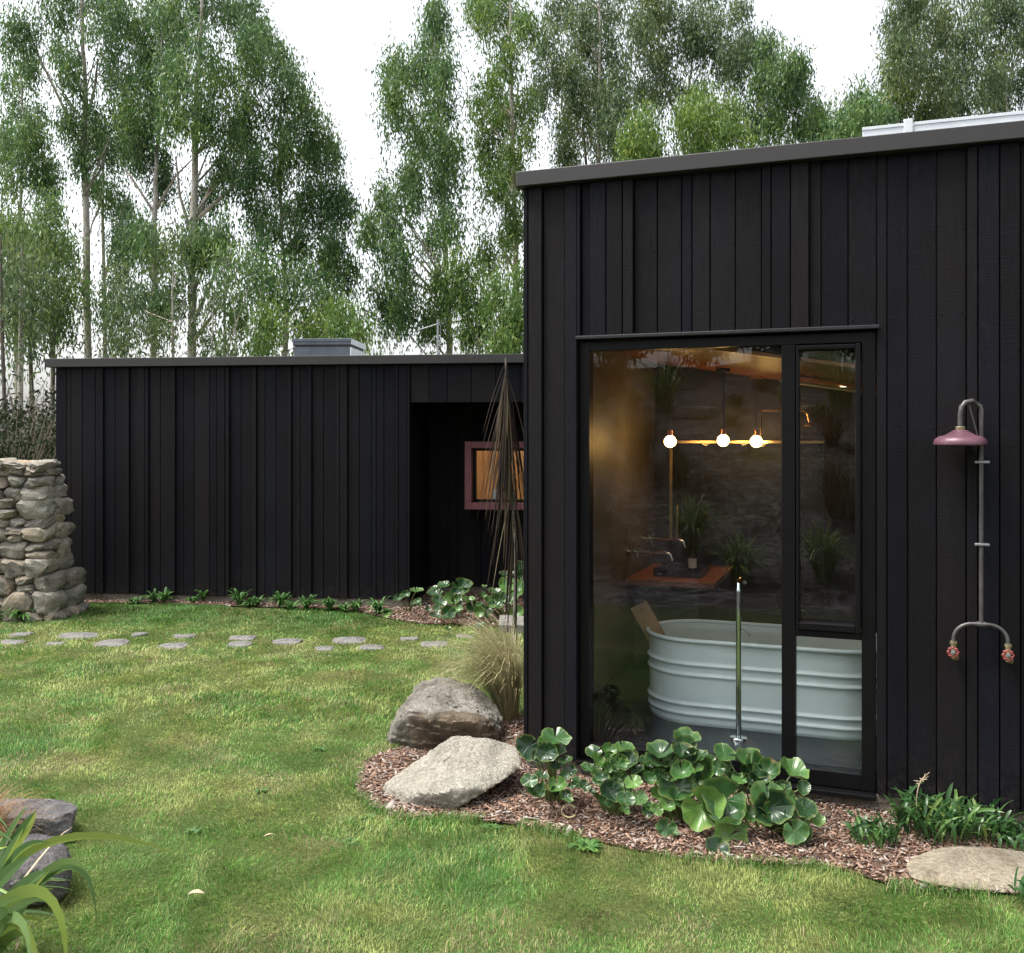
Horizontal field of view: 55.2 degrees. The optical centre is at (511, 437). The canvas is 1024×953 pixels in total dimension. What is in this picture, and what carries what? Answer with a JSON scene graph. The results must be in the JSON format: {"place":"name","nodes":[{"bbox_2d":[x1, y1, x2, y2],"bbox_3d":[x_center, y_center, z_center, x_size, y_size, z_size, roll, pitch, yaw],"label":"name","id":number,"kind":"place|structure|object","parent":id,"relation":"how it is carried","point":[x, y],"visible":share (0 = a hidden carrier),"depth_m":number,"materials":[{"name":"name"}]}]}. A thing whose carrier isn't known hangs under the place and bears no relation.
{"place":"outdoors","nodes":[
{"label":"outdoors","id":0,"kind":"place"},
{"bbox_2d":[0,441,1023,952],"bbox_3d":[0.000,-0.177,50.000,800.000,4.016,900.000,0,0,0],"label":"lawn ground","id":1,"kind":"structure","parent":0,"point":[366,741],"depth_m":4.26,"materials":[{"name":"plant"}]},
{"bbox_2d":[0,639,24,644],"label":"stepping stone","id":2,"kind":"object","parent":1,"relation":"on","point":[11,641],"visible":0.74,"depth_m":8.65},
{"bbox_2d":[0,607,33,619],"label":"weed","id":3,"kind":"object","parent":1,"relation":"on","point":[18,613],"visible":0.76,"depth_m":9.61,"materials":[{"name":"green plant"}]},
{"bbox_2d":[9,632,33,636],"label":"stepping stone","id":4,"kind":"object","parent":1,"relation":"on","point":[17,634],"visible":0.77,"depth_m":8.94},
{"bbox_2d":[0,400,55,459],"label":"scrub bush","id":5,"kind":"object","parent":1,"relation":"on","point":[37,444],"visible":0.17,"depth_m":15.88,"materials":[{"name":"green plant"}]},
{"bbox_2d":[0,379,55,459],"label":"scrub bush","id":6,"kind":"object","parent":1,"relation":"on","point":[14,409],"visible":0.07,"depth_m":17.31,"materials":[{"name":"green plant"}]},
{"bbox_2d":[0,359,55,459],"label":"scrub bush","id":7,"kind":"object","parent":1,"relation":"on","point":[22,419],"visible":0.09,"depth_m":17.96,"materials":[{"name":"green plant"}]},
{"bbox_2d":[0,776,61,837],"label":"sedge","id":8,"kind":"object","parent":1,"relation":"on","point":[5,816],"visible":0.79,"depth_m":4.22,"materials":[{"name":"brown plant"}]},
{"bbox_2d":[0,834,71,906],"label":"boulder","id":9,"kind":"object","parent":1,"relation":"on","point":[54,853],"visible":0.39,"depth_m":3.76,"materials":[{"name":"stone"}]},
{"bbox_2d":[0,43,75,441],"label":"gum tree","id":10,"kind":"object","parent":1,"relation":"on","point":[27,126],"visible":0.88,"depth_m":28.11,"materials":[{"name":"green plant"}]},
{"bbox_2d":[0,798,77,838],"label":"boulder","id":11,"kind":"object","parent":1,"relation":"on","point":[65,820],"visible":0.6,"depth_m":4.38,"materials":[{"name":"stone"}]},
{"bbox_2d":[0,458,89,621],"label":"stone wall","id":12,"kind":"structure","parent":1,"relation":"on","point":[42,577],"depth_m":9.80,"materials":[{"name":"stone"}]},
{"bbox_2d":[0,173,90,444],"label":"gum tree","id":13,"kind":"object","parent":1,"relation":"on","point":[57,217],"visible":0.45,"depth_m":24.01,"materials":[{"name":"green plant"}]},
{"bbox_2d":[0,175,100,418],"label":"gum sapling","id":14,"kind":"object","parent":1,"relation":"on","point":[22,330],"visible":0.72,"depth_m":21.97,"materials":[{"name":"green plant"}]},
{"bbox_2d":[0,167,103,430],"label":"gum sapling","id":15,"kind":"object","parent":1,"relation":"on","point":[31,363],"visible":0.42,"depth_m":22.96,"materials":[{"name":"green plant"}]},
{"bbox_2d":[0,258,106,413],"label":"gum tree","id":16,"kind":"object","parent":1,"relation":"on","point":[71,300],"visible":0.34,"depth_m":23.68,"materials":[{"name":"green plant"}]},
{"bbox_2d":[0,129,108,446],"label":"gum sapling","id":17,"kind":"object","parent":1,"relation":"on","point":[25,278],"visible":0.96,"depth_m":21.00,"materials":[{"name":"green plant"}]},
{"bbox_2d":[2,171,116,412],"bbox_3d":[-11.271,-2.226,23.959,3.111,8.275,2.889,0,0,-43],"label":"gum sapling","id":18,"kind":"object","parent":1,"relation":"on","point":[63,347],"visible":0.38,"depth_m":23.95,"materials":[{"name":"green plant"}]},
{"bbox_2d":[0,0,155,357],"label":"gum tree","id":19,"kind":"object","parent":1,"relation":"on","point":[113,15],"visible":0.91,"depth_m":26.61,"materials":[{"name":"green plant"}]},
{"bbox_2d":[57,632,99,638],"bbox_3d":[-3.965,1.835,8.951,0.385,0.080,0.262,0,0,0],"label":"stepping stone","id":20,"kind":"object","parent":1,"relation":"on","point":[79,635],"visible":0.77,"depth_m":8.91,"materials":[{"name":"stone"}]},
{"bbox_2d":[0,806,173,952],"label":"flax","id":21,"kind":"object","parent":1,"relation":"on","point":[22,894],"visible":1,"depth_m":3.16,"materials":[{"name":"green plant"}]},
{"bbox_2d":[92,639,129,646],"bbox_3d":[-3.521,1.837,8.643,0.304,0.084,0.277,0,0,12],"label":"stepping stone","id":22,"kind":"object","parent":1,"relation":"on","point":[115,642],"visible":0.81,"depth_m":8.60,"materials":[{"name":"stone"}]},
{"bbox_2d":[79,127,147,357],"bbox_3d":[-11.561,-3.941,28.625,2.096,11.906,4.441,0,0,-20],"label":"gum tree","id":23,"kind":"object","parent":1,"relation":"on","point":[111,197],"visible":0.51,"depth_m":28.24,"materials":[{"name":"green plant"}]},
{"bbox_2d":[90,248,149,357],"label":"gum tree","id":24,"kind":"object","parent":1,"relation":"on","point":[119,290],"visible":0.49,"depth_m":23.74,"materials":[{"name":"green plant"}]},
{"bbox_2d":[110,0,194,357],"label":"gum tree","id":25,"kind":"object","parent":1,"relation":"on","point":[139,234],"visible":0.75,"depth_m":25.95,"materials":[{"name":"green plant"}]},
{"bbox_2d":[89,200,221,357],"bbox_3d":[-8.951,-1.752,23.325,3.448,7.527,3.654,0,0,26],"label":"gum tree","id":26,"kind":"object","parent":1,"relation":"on","point":[116,313],"visible":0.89,"depth_m":22.81,"materials":[{"name":"green plant"}]},
{"bbox_2d":[158,642,188,648],"bbox_3d":[-2.957,1.841,8.532,0.265,0.079,0.258,0,0,0],"label":"stepping stone","id":27,"kind":"object","parent":1,"relation":"on","point":[179,645],"visible":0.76,"depth_m":8.51,"materials":[{"name":"stone"}]},
{"bbox_2d":[173,634,196,637],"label":"stepping stone","id":28,"kind":"object","parent":1,"relation":"on","point":[182,635],"visible":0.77,"depth_m":8.90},
{"bbox_2d":[142,0,284,356],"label":"gum tree","id":29,"kind":"object","parent":1,"relation":"on","point":[236,129],"visible":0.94,"depth_m":24.34,"materials":[{"name":"green plant"}]},
{"bbox_2d":[85,600,346,608],"bbox_3d":[-3.278,1.803,10.638,3.100,0.014,0.240,0,0,7],"label":"mulch strip","id":30,"kind":"object","parent":1,"relation":"on","point":[259,604],"visible":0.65,"depth_m":10.62,"materials":[{"name":"wood"}]},
{"bbox_2d":[144,588,159,602],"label":"weed","id":31,"kind":"object","parent":30,"relation":"on","point":[153,597],"visible":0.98,"depth_m":10.66,"materials":[{"name":"green plant"}]},
{"bbox_2d":[157,587,173,601],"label":"weed","id":32,"kind":"object","parent":30,"relation":"on","point":[165,596],"visible":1,"depth_m":10.67,"materials":[{"name":"green plant"}]},
{"bbox_2d":[226,588,252,604],"bbox_3d":[-2.932,1.712,10.556,0.306,0.200,0.263,0,0,0],"label":"weed","id":33,"kind":"object","parent":30,"relation":"on","point":[238,598],"visible":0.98,"depth_m":10.54,"materials":[{"name":"green plant"}]},
{"bbox_2d":[269,591,290,607],"bbox_3d":[-2.448,1.720,10.466,0.258,0.189,0.278,0,0,28],"label":"weed","id":34,"kind":"object","parent":30,"relation":"on","point":[280,599],"visible":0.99,"depth_m":10.43,"materials":[{"name":"green plant"}]},
{"bbox_2d":[182,235,253,356],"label":"gum tree","id":35,"kind":"object","parent":1,"relation":"on","point":[208,306],"visible":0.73,"depth_m":21.27,"materials":[{"name":"green plant"}]},
{"bbox_2d":[227,641,252,647],"bbox_3d":[-2.389,1.842,8.602,0.218,0.083,0.240,0,0,0],"label":"stepping stone","id":36,"kind":"object","parent":1,"relation":"on","point":[244,644],"visible":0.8,"depth_m":8.57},
{"bbox_2d":[229,635,256,640],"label":"stepping stone","id":37,"kind":"object","parent":1,"relation":"on","point":[244,637],"visible":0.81,"depth_m":8.86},
{"bbox_2d":[199,222,351,356],"bbox_3d":[-5.544,-1.549,22.988,3.248,7.128,3.516,0,0,0],"label":"gum tree","id":38,"kind":"object","parent":1,"relation":"on","point":[269,279],"visible":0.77,"depth_m":22.80,"materials":[{"name":"green plant"}]},
{"bbox_2d":[44,354,523,605],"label":"black house","id":39,"kind":"structure","parent":1,"relation":"on","point":[343,480],"depth_m":10.69,"materials":[{"name":"wood"}]},
{"bbox_2d":[292,338,365,355],"bbox_3d":[-2.299,-1.037,12.374,0.740,0.360,0.812,0,0,4],"label":"skylight box","id":40,"kind":"object","parent":39,"relation":"on","point":[326,346],"visible":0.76,"depth_m":11.98,"materials":[{"name":"white metal"}]},
{"bbox_2d":[420,319,440,354],"bbox_3d":[-1.108,-1.218,13.000,0.613,0.708,0.240,0,0,0],"label":"aerial mast","id":41,"kind":"object","parent":39,"relation":"on","point":[437,325],"visible":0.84,"depth_m":12.99,"materials":[{"name":"metal"}]},
{"bbox_2d":[465,441,523,509],"bbox_3d":[0.156,0.424,11.129,1.350,0.767,0.339,0,0,7],"label":"window","id":42,"kind":"structure","parent":39,"relation":"in","point":[471,447],"depth_m":11.04,"materials":[{"name":"wood"}]},
{"bbox_2d":[272,638,302,644],"bbox_3d":[-2.010,1.846,8.741,0.273,0.085,0.217,0,0,0],"label":"stepping stone","id":43,"kind":"object","parent":1,"relation":"on","point":[288,641],"visible":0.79,"depth_m":8.69,"materials":[{"name":"stone"}]},
{"bbox_2d":[280,599,298,608],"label":"weed","id":44,"kind":"object","parent":1,"relation":"on","point":[290,604],"visible":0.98,"depth_m":10.36,"materials":[{"name":"green plant"}]},
{"bbox_2d":[221,9,366,355],"bbox_3d":[-5.782,-4.976,26.205,3.964,13.980,3.998,0,0,0],"label":"gum tree","id":45,"kind":"object","parent":1,"relation":"on","point":[311,152],"visible":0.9,"depth_m":25.65,"materials":[{"name":"green plant"}]},
{"bbox_2d":[213,261,398,356],"bbox_3d":[-5.056,-1.011,22.145,3.034,6.042,5.480,0,0,-38],"label":"gum tree","id":46,"kind":"object","parent":1,"relation":"on","point":[355,329],"visible":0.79,"depth_m":21.65,"materials":[{"name":"green plant"}]},
{"bbox_2d":[295,594,320,609],"bbox_3d":[-2.155,1.736,10.357,0.293,0.161,0.309,0,0,0],"label":"weed","id":47,"kind":"object","parent":1,"relation":"on","point":[307,603],"visible":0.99,"depth_m":10.34,"materials":[{"name":"green plant"}]},
{"bbox_2d":[318,596,336,609],"bbox_3d":[-1.939,1.742,10.310,0.227,0.147,0.203,0,0,-27],"label":"weed","id":48,"kind":"object","parent":1,"relation":"on","point":[328,603],"visible":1,"depth_m":10.27,"materials":[{"name":"green plant"}]},
{"bbox_2d":[332,637,367,643],"bbox_3d":[-1.455,1.844,8.794,0.333,0.081,0.263,0,0,0],"label":"stepping stone","id":49,"kind":"object","parent":1,"relation":"on","point":[344,640],"visible":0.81,"depth_m":8.74,"materials":[{"name":"stone"}]},
{"bbox_2d":[346,598,363,611],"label":"weed","id":50,"kind":"object","parent":1,"relation":"on","point":[355,605],"visible":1,"depth_m":10.23,"materials":[{"name":"green plant"}]},
{"bbox_2d":[355,644,383,649],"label":"stepping stone","id":51,"kind":"object","parent":1,"relation":"on","point":[371,647],"visible":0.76,"depth_m":8.45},
{"bbox_2d":[343,0,483,354],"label":"gum tree","id":52,"kind":"object","parent":1,"relation":"on","point":[443,162],"visible":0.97,"depth_m":24.24,"materials":[{"name":"green plant"}]},
{"bbox_2d":[420,641,447,646],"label":"stepping stone","id":53,"kind":"object","parent":1,"relation":"on","point":[428,644],"visible":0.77,"depth_m":8.53,"materials":[{"name":"stone"}]},
{"bbox_2d":[350,592,523,625],"bbox_3d":[0.168,1.800,10.372,3.870,0.022,2.363,0,0,21],"label":"mulch bed","id":54,"kind":"object","parent":1,"relation":"on","point":[427,618],"visible":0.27,"depth_m":10.03,"materials":[{"name":"wood"}]},
{"bbox_2d":[366,596,388,613],"bbox_3d":[-1.393,1.721,10.052,0.291,0.196,0.276,0,0,42],"label":"weed","id":55,"kind":"object","parent":54,"relation":"on","point":[375,605],"visible":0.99,"depth_m":10.02,"materials":[{"name":"green plant"}]},
{"bbox_2d":[383,587,423,616],"bbox_3d":[-1.071,1.674,9.869,0.360,0.296,0.794,0,0,0],"label":"ligularia","id":56,"kind":"object","parent":54,"relation":"on","point":[402,595],"visible":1,"depth_m":9.85,"materials":[{"name":"green plant"}]},
{"bbox_2d":[425,577,477,629],"bbox_3d":[-0.584,1.634,9.686,0.586,0.370,1.102,0,0,0],"label":"ligularia","id":57,"kind":"object","parent":54,"relation":"on","point":[454,594],"visible":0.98,"depth_m":9.77,"materials":[{"name":"green plant"}]},
{"bbox_2d":[473,560,523,626],"bbox_3d":[-0.098,1.569,9.875,0.501,0.494,1.409,0,0,5],"label":"ligularia","id":58,"kind":"object","parent":54,"relation":"on","point":[494,602],"visible":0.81,"depth_m":9.80,"materials":[{"name":"green plant"}]},
{"bbox_2d":[409,232,501,354],"bbox_3d":[-1.504,-1.544,23.822,1.614,7.113,2.893,0,0,-44],"label":"gum tree","id":59,"kind":"object","parent":1,"relation":"on","point":[457,294],"visible":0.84,"depth_m":23.68,"materials":[{"name":"green plant"}]},
{"bbox_2d":[449,234,523,353],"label":"gum tree","id":60,"kind":"object","parent":1,"relation":"on","point":[502,338],"visible":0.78,"depth_m":22.20,"materials":[{"name":"green plant"}]},
{"bbox_2d":[477,357,523,645],"bbox_3d":[-0.052,0.600,8.061,0.504,2.521,0.516,0,0,-25],"label":"lancewood","id":61,"kind":"object","parent":1,"relation":"on","point":[507,437],"visible":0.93,"depth_m":8.00,"materials":[{"name":"brown plant"}]},
{"bbox_2d":[455,0,553,343],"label":"gum tree","id":62,"kind":"object","parent":1,"relation":"on","point":[485,14],"visible":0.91,"depth_m":25.38,"materials":[{"name":"green plant"}]},
{"bbox_2d":[499,615,523,632],"bbox_3d":[0.228,1.780,9.320,0.700,0.100,0.500,0,0,0],"label":"concrete paver","id":63,"kind":"object","parent":1,"relation":"on","point":[520,623],"visible":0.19,"depth_m":9.17,"materials":[{"name":"concrete"}]},
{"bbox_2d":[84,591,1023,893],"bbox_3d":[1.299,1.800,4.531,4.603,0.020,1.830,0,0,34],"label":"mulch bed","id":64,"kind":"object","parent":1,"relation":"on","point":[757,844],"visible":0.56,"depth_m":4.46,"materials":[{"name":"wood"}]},
{"bbox_2d":[387,677,502,749],"bbox_3d":[-0.384,1.694,5.855,0.696,0.393,0.682,0,0,-19],"label":"boulder","id":65,"kind":"object","parent":64,"relation":"on","point":[428,715],"visible":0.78,"depth_m":5.68,"materials":[{"name":"stone"}]},
{"bbox_2d":[383,736,520,808],"bbox_3d":[-0.335,1.742,5.144,0.706,0.311,0.872,0,0,-14],"label":"boulder","id":66,"kind":"object","parent":64,"relation":"on","point":[453,772],"visible":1,"depth_m":4.92,"materials":[{"name":"stone"}]},
{"bbox_2d":[409,606,523,720],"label":"tussock grass","id":67,"kind":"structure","parent":64,"relation":"on","point":[500,665],"depth_m":6.23,"materials":[{"name":"beige plant"}]},
{"bbox_2d":[516,727,576,802],"bbox_3d":[0.167,1.628,4.709,0.299,0.377,0.388,0,0,0],"label":"ligularia","id":68,"kind":"object","parent":64,"relation":"on","point":[548,750],"visible":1,"depth_m":4.74,"materials":[{"name":"green plant"}]},
{"bbox_2d":[571,741,648,815],"bbox_3d":[0.474,1.640,4.638,0.391,0.344,0.323,0,0,37],"label":"ligularia","id":69,"kind":"object","parent":64,"relation":"on","point":[614,782],"visible":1,"depth_m":4.63,"materials":[{"name":"green plant"}]},
{"bbox_2d":[639,726,726,837],"bbox_3d":[0.778,1.617,4.594,0.369,0.390,0.484,0,0,0],"label":"ligularia","id":70,"kind":"object","parent":64,"relation":"on","point":[691,773],"visible":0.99,"depth_m":4.58,"materials":[{"name":"green plant"}]},
{"bbox_2d":[700,743,825,855],"bbox_3d":[1.114,1.646,4.444,0.558,0.367,0.523,0,0,0],"label":"ligularia","id":71,"kind":"object","parent":64,"relation":"on","point":[777,803],"visible":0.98,"depth_m":4.42,"materials":[{"name":"green plant"}]},
{"bbox_2d":[841,809,910,851],"bbox_3d":[1.600,1.735,4.359,0.278,0.117,0.288,0,0,35],"label":"fern","id":72,"kind":"object","parent":64,"relation":"on","point":[874,831],"visible":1,"depth_m":4.31,"materials":[{"name":"green plant"}]},
{"bbox_2d":[883,772,1003,845],"bbox_3d":[1.966,1.655,4.456,0.494,0.287,0.485,0,0,37],"label":"fern","id":73,"kind":"object","parent":64,"relation":"on","point":[919,810],"visible":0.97,"depth_m":4.40,"materials":[{"name":"green plant"}]},
{"bbox_2d":[906,846,1023,893],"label":"boulder","id":74,"kind":"object","parent":64,"relation":"on","point":[993,869],"visible":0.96,"depth_m":4.01,"materials":[{"name":"stone"}]},
{"bbox_2d":[931,791,1023,846],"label":"fern","id":75,"kind":"object","parent":64,"relation":"on","point":[1000,822],"visible":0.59,"depth_m":4.35,"materials":[{"name":"green plant"}]},
{"bbox_2d":[986,811,1023,851],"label":"fern","id":76,"kind":"object","parent":64,"relation":"on","point":[1015,836],"visible":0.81,"depth_m":4.28,"materials":[{"name":"green plant"}]},
{"bbox_2d":[514,0,646,167],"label":"gum tree","id":77,"kind":"object","parent":1,"relation":"on","point":[601,102],"visible":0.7,"depth_m":27.65,"materials":[{"name":"green plant"}]},
{"bbox_2d":[567,837,603,852],"bbox_3d":[0.320,1.788,4.289,0.172,0.030,0.175,0,0,0],"label":"weed","id":78,"kind":"object","parent":1,"relation":"on","point":[592,846],"visible":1,"depth_m":4.29,"materials":[{"name":"green plant"}]},
{"bbox_2d":[607,92,677,161],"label":"gum tree","id":79,"kind":"object","parent":1,"relation":"on","point":[644,137],"visible":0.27,"depth_m":23.52,"materials":[{"name":"green plant"}]},
{"bbox_2d":[614,0,769,154],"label":"gum tree","id":80,"kind":"object","parent":1,"relation":"on","point":[733,61],"visible":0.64,"depth_m":27.50,"materials":[{"name":"green plant"}]},
{"bbox_2d":[658,66,765,155],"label":"gum tree","id":81,"kind":"object","parent":1,"relation":"on","point":[697,117],"visible":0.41,"depth_m":23.80,"materials":[{"name":"green plant"}]},
{"bbox_2d":[516,120,1023,828],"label":"black house","id":82,"kind":"structure","parent":1,"relation":"on","point":[888,268],"depth_m":4.90,"materials":[{"name":"wood"}]},
{"bbox_2d":[626,545,673,561],"bbox_3d":[1.004,0.823,7.031,0.340,0.110,0.138,0,0,21],"label":"basin tap","id":83,"kind":"object","parent":82,"relation":"attached to","point":[635,550],"visible":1,"depth_m":7.00,"materials":[{"name":"silver metal"}]},
{"bbox_2d":[642,533,686,547],"bbox_3d":[1.175,0.778,7.490,0.340,0.110,0.138,0,0,20],"label":"basin tap","id":84,"kind":"object","parent":82,"relation":"attached to","point":[650,538],"visible":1,"depth_m":7.46,"materials":[{"name":"silver metal"}]},
{"bbox_2d":[663,359,676,446],"bbox_3d":[1.104,-0.239,6.832,0.100,0.610,0.100,0,0,20],"label":"pendant lamp","id":85,"kind":"object","parent":82,"relation":"hanging from","point":[670,440],"visible":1,"depth_m":6.81,"materials":[{"name":"glass"}]},
{"bbox_2d":[625,563,732,670],"bbox_3d":[1.250,1.290,7.210,0.620,0.700,0.950,0,0,20],"label":"vanity","id":86,"kind":"object","parent":82,"relation":"on","point":[670,591],"visible":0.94,"depth_m":6.89,"materials":[{"name":"wood"}]},
{"bbox_2d":[688,548,696,570],"bbox_3d":[1.331,0.903,7.228,0.065,0.170,0.064,0,0,21],"label":"soap bottle","id":87,"kind":"object","parent":86,"relation":"on","point":[692,561],"visible":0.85,"depth_m":7.20,"materials":[{"name":"glass"}]},
{"bbox_2d":[716,368,729,445],"bbox_3d":[1.489,-0.215,6.902,0.100,0.550,0.100,0,0,21],"label":"pendant lamp","id":88,"kind":"object","parent":82,"relation":"hanging from","point":[723,439],"visible":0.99,"depth_m":6.89,"materials":[{"name":"glass"}]},
{"bbox_2d":[575,325,878,800],"bbox_3d":[1.067,0.598,4.996,1.513,2.279,0.135,0,0,21],"label":"window","id":89,"kind":"structure","parent":82,"relation":"in","point":[864,779],"depth_m":4.86,"materials":[{"name":"black metal"}]},
{"bbox_2d":[730,575,750,741],"bbox_3d":[1.274,1.202,5.410,0.110,0.876,0.289,0,0,20],"label":"bath tap","id":90,"kind":"object","parent":82,"relation":"on","point":[738,736],"visible":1,"depth_m":5.31,"materials":[{"name":"silver metal"}]},
{"bbox_2d":[669,440,823,537],"bbox_3d":[1.746,0.829,7.357,1.143,1.618,0.088,0,0,20],"label":"shower screen","id":91,"kind":"object","parent":82,"relation":"on","point":[671,478],"visible":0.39,"depth_m":7.57,"materials":[{"name":"gold metal"}]},
{"bbox_2d":[749,375,762,446],"bbox_3d":[1.799,-0.196,7.213,0.100,0.531,0.100,0,0,21],"label":"pendant lamp","id":92,"kind":"object","parent":82,"relation":"hanging from","point":[756,440],"visible":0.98,"depth_m":7.19,"materials":[{"name":"glass"}]},
{"bbox_2d":[646,619,876,740],"bbox_3d":[1.499,1.393,5.734,1.437,0.494,0.657,0,0,20],"label":"bathtub","id":93,"kind":"object","parent":82,"relation":"on","point":[692,670],"visible":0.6,"depth_m":5.50,"materials":[{"name":"metal"}]},
{"bbox_2d":[631,601,665,641],"bbox_3d":[0.899,1.253,5.916,0.366,0.529,0.022,0,0,21],"label":"bath board","id":94,"kind":"object","parent":93,"relation":"in","point":[644,614],"visible":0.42,"depth_m":5.93,"materials":[{"name":"wood"}]},
{"bbox_2d":[760,410,815,434],"bbox_3d":[1.994,-0.112,7.086,0.390,0.187,0.080,0,0,21],"label":"shower head","id":95,"kind":"object","parent":82,"relation":"attached to","point":[809,424],"depth_m":7.04,"materials":[{"name":"gold metal"}]},
{"bbox_2d":[778,379,876,394],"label":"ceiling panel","id":96,"kind":"structure","parent":82,"relation":"attached to","point":[826,386],"depth_m":6.31,"materials":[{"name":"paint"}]},
{"bbox_2d":[862,123,903,136],"bbox_3d":[2.018,-1.478,5.287,0.222,0.121,1.018,0,0,20],"label":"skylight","id":97,"kind":"object","parent":82,"relation":"on","point":[882,129],"visible":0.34,"depth_m":4.82,"materials":[{"name":"white metal"}]},
{"bbox_2d":[904,111,1023,131],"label":"solar panel","id":98,"kind":"object","parent":82,"relation":"on","point":[909,126],"visible":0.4,"depth_m":4.70,"materials":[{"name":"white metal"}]},
{"bbox_2d":[933,399,1014,663],"bbox_3d":[2.097,0.427,4.441,0.344,1.212,0.248,0,0,20],"label":"outdoor shower","id":99,"kind":"object","parent":82,"relation":"attached to","point":[959,435],"visible":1,"depth_m":4.47,"materials":[{"name":"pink metal"}]},
{"bbox_2d":[733,14,841,148],"bbox_3d":[7.619,-4.777,27.122,3.161,13.577,4.673,0,0,25],"label":"gum tree","id":100,"kind":"object","parent":1,"relation":"on","point":[790,84],"visible":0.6,"depth_m":26.13,"materials":[{"name":"green plant"}]},
{"bbox_2d":[813,53,908,141],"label":"gum tree","id":101,"kind":"object","parent":1,"relation":"on","point":[865,109],"visible":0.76,"depth_m":23.29,"materials":[{"name":"green plant"}]},
{"bbox_2d":[865,0,1006,123],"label":"gum tree","id":102,"kind":"object","parent":1,"relation":"on","point":[901,41],"visible":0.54,"depth_m":25.13,"materials":[{"name":"green plant"}]},
{"bbox_2d":[953,0,1023,115],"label":"gum tree","id":103,"kind":"object","parent":1,"relation":"on","point":[1001,90],"visible":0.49,"depth_m":27.00,"materials":[{"name":"green plant"}]},
{"bbox_2d":[1005,867,1023,901],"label":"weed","id":104,"kind":"object","parent":1,"relation":"on","point":[1021,886],"visible":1,"depth_m":3.79,"materials":[{"name":"green plant"}]},
{"bbox_2d":[0,0,1023,438],"label":"sky","id":105,"kind":"structure","parent":0,"point":[337,38],"materials":[{"name":"white"}]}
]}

